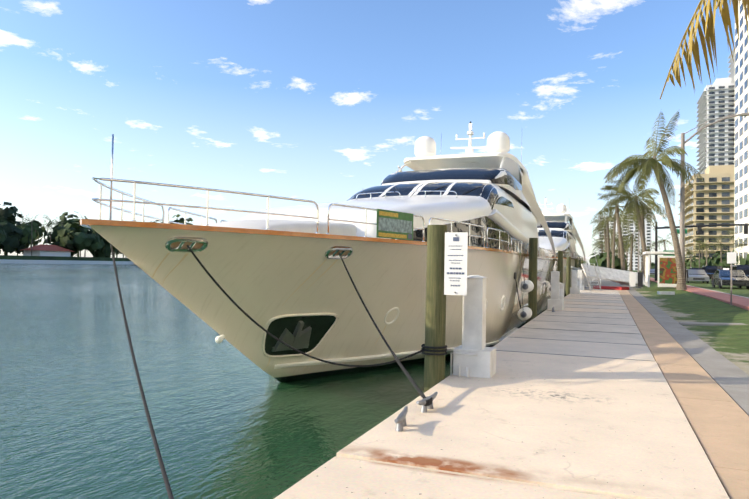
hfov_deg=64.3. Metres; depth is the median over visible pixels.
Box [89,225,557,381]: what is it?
hull
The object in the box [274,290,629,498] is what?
dock slab
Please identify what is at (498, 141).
radar equipment
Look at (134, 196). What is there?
rails
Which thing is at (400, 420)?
cleats
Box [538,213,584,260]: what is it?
yacht
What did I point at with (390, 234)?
banner text
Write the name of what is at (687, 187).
beige slabs
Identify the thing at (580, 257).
rails
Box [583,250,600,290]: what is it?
gangway
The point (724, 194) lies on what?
building glass
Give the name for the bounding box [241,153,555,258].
superstructure
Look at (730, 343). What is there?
grass
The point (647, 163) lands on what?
palm
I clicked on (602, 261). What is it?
hedges
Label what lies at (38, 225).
trees
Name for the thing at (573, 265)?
wooden pilings
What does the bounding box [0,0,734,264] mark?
sky
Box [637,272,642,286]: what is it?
bin
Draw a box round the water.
[0,263,565,498]
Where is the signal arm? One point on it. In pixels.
(699, 229)
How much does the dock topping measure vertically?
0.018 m
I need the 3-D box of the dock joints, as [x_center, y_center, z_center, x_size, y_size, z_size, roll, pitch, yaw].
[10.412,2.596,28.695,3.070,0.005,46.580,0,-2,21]
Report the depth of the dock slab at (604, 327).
16.25 m
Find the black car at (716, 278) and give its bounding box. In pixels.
[685,265,748,285]
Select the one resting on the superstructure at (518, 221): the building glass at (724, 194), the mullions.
the mullions
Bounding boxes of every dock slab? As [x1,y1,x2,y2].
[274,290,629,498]
[336,288,655,498]
[493,289,654,360]
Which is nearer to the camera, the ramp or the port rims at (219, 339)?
the port rims at (219, 339)
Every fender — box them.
[517,280,560,320]
[520,283,550,317]
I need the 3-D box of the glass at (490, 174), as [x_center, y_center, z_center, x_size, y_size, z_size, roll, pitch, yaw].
[2.095,-1.593,23.080,6.046,3.888,20.284,0,-2,21]
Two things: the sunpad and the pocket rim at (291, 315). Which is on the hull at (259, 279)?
the pocket rim at (291, 315)
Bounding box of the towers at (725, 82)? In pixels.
[598,77,734,269]
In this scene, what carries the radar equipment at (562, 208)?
on the yacht at (561, 244)
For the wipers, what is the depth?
21.23 m
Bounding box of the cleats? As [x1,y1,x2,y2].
[394,307,554,431]
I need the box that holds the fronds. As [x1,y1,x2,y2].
[660,0,748,98]
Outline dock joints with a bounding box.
[496,289,649,360]
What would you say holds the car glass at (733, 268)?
on the black car at (716, 278)
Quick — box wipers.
[363,184,483,196]
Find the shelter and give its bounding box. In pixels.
[630,254,676,286]
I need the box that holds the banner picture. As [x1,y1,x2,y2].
[378,217,411,233]
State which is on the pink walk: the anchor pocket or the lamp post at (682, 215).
the lamp post at (682, 215)
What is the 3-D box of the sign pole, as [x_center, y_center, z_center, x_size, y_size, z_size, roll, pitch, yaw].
[14.284,1.160,23.849,0.055,2.150,0.055,0,-2,44]
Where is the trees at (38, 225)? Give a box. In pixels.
[0,212,144,257]
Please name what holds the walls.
in the water
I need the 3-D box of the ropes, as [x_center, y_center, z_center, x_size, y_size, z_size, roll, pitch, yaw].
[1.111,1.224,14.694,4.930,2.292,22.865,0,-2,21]
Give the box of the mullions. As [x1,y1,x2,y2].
[379,182,456,196]
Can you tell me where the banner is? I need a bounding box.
[376,209,412,239]
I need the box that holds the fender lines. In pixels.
[519,251,556,305]
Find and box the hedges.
[587,248,748,269]
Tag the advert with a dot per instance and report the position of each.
(667, 271)
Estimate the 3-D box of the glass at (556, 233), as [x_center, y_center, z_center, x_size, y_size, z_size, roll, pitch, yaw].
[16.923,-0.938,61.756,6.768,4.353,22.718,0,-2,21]
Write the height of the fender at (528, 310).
1.280 m
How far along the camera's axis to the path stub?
18.32 m
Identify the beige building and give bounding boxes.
[685,165,734,260]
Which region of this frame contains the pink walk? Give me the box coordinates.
[650,278,748,310]
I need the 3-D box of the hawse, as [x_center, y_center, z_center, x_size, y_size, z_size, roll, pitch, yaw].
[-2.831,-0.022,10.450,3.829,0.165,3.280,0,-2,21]
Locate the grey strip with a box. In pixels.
[628,287,748,415]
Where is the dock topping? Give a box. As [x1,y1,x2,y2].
[336,351,728,498]
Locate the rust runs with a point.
(183, 258)
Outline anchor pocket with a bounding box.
[265,315,335,354]
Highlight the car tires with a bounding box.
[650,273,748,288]
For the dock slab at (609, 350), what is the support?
on the dock
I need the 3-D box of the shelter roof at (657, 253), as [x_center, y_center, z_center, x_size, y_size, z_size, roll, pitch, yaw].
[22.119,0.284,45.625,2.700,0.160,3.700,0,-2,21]
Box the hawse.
[171,242,348,254]
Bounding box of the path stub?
[679,322,748,325]
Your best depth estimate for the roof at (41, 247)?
317.94 m
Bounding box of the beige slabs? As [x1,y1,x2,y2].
[678,181,734,258]
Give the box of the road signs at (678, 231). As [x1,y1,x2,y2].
[663,229,686,255]
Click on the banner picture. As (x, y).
(394, 225)
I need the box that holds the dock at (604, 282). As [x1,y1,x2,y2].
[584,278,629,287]
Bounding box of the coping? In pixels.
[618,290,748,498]
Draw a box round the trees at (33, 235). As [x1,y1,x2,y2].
[0,214,192,257]
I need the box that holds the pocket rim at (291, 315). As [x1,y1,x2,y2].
[262,313,337,357]
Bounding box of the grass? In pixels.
[627,270,748,374]
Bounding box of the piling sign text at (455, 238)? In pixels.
[447,237,463,285]
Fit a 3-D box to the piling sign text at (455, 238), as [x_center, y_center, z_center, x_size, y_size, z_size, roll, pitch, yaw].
[1.191,0.179,8.739,0.260,0.720,0.004,0,-2,21]
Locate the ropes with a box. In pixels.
[110,244,531,498]
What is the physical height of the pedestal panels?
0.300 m
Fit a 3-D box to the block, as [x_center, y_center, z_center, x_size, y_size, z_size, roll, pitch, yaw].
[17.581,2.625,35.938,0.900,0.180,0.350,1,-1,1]
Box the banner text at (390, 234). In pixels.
[379,211,406,238]
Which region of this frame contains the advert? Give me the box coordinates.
[659,258,676,283]
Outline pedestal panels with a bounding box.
[559,278,586,295]
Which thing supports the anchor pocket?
attached to the hull at (259, 279)
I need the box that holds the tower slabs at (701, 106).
[696,49,734,173]
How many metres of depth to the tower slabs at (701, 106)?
392.79 m
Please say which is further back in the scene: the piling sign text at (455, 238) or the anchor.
the anchor
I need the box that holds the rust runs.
[152,253,386,370]
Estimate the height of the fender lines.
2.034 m
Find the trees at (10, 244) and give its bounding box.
[0,202,183,256]
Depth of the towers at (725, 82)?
389.45 m
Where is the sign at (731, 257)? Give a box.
[727,252,735,263]
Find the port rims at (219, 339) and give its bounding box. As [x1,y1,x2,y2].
[215,283,549,368]
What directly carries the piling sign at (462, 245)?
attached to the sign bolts
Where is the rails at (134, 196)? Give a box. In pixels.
[92,134,551,257]
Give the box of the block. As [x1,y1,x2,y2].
[657,291,674,294]
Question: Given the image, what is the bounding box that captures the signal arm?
[655,222,748,280]
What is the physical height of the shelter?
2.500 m
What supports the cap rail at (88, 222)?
on the hull at (259, 279)
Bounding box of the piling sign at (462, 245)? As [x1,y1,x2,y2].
[444,232,467,295]
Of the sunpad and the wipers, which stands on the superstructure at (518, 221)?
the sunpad
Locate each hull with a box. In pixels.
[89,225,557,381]
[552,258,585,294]
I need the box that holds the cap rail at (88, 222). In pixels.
[80,219,557,260]
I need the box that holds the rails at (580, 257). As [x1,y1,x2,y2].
[544,237,583,260]
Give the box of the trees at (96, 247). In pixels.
[0,211,130,260]
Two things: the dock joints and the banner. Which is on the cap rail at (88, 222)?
the banner
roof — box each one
[22,244,73,251]
[643,251,685,254]
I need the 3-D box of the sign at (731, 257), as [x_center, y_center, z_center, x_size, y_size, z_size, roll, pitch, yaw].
[14.284,0.334,23.832,0.320,0.450,0.020,0,-2,21]
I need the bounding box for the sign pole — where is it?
[730,263,731,304]
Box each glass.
[347,168,528,253]
[537,222,574,257]
[599,0,747,269]
[653,266,748,276]
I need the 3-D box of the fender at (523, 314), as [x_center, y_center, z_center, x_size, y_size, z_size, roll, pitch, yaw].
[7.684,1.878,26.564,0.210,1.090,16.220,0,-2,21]
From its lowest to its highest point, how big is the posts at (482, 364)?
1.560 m
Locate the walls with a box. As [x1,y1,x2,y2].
[0,250,133,263]
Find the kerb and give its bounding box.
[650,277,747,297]
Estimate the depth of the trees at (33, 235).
335.84 m
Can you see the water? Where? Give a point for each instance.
(229, 420)
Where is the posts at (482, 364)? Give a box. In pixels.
[453,270,593,377]
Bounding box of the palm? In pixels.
[590,109,743,289]
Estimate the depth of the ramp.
46.93 m
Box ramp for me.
[564,264,644,287]
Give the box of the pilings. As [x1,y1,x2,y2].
[424,225,582,392]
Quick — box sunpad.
[209,219,356,235]
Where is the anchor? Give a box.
[271,321,311,351]
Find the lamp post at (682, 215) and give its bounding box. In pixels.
[638,113,748,275]

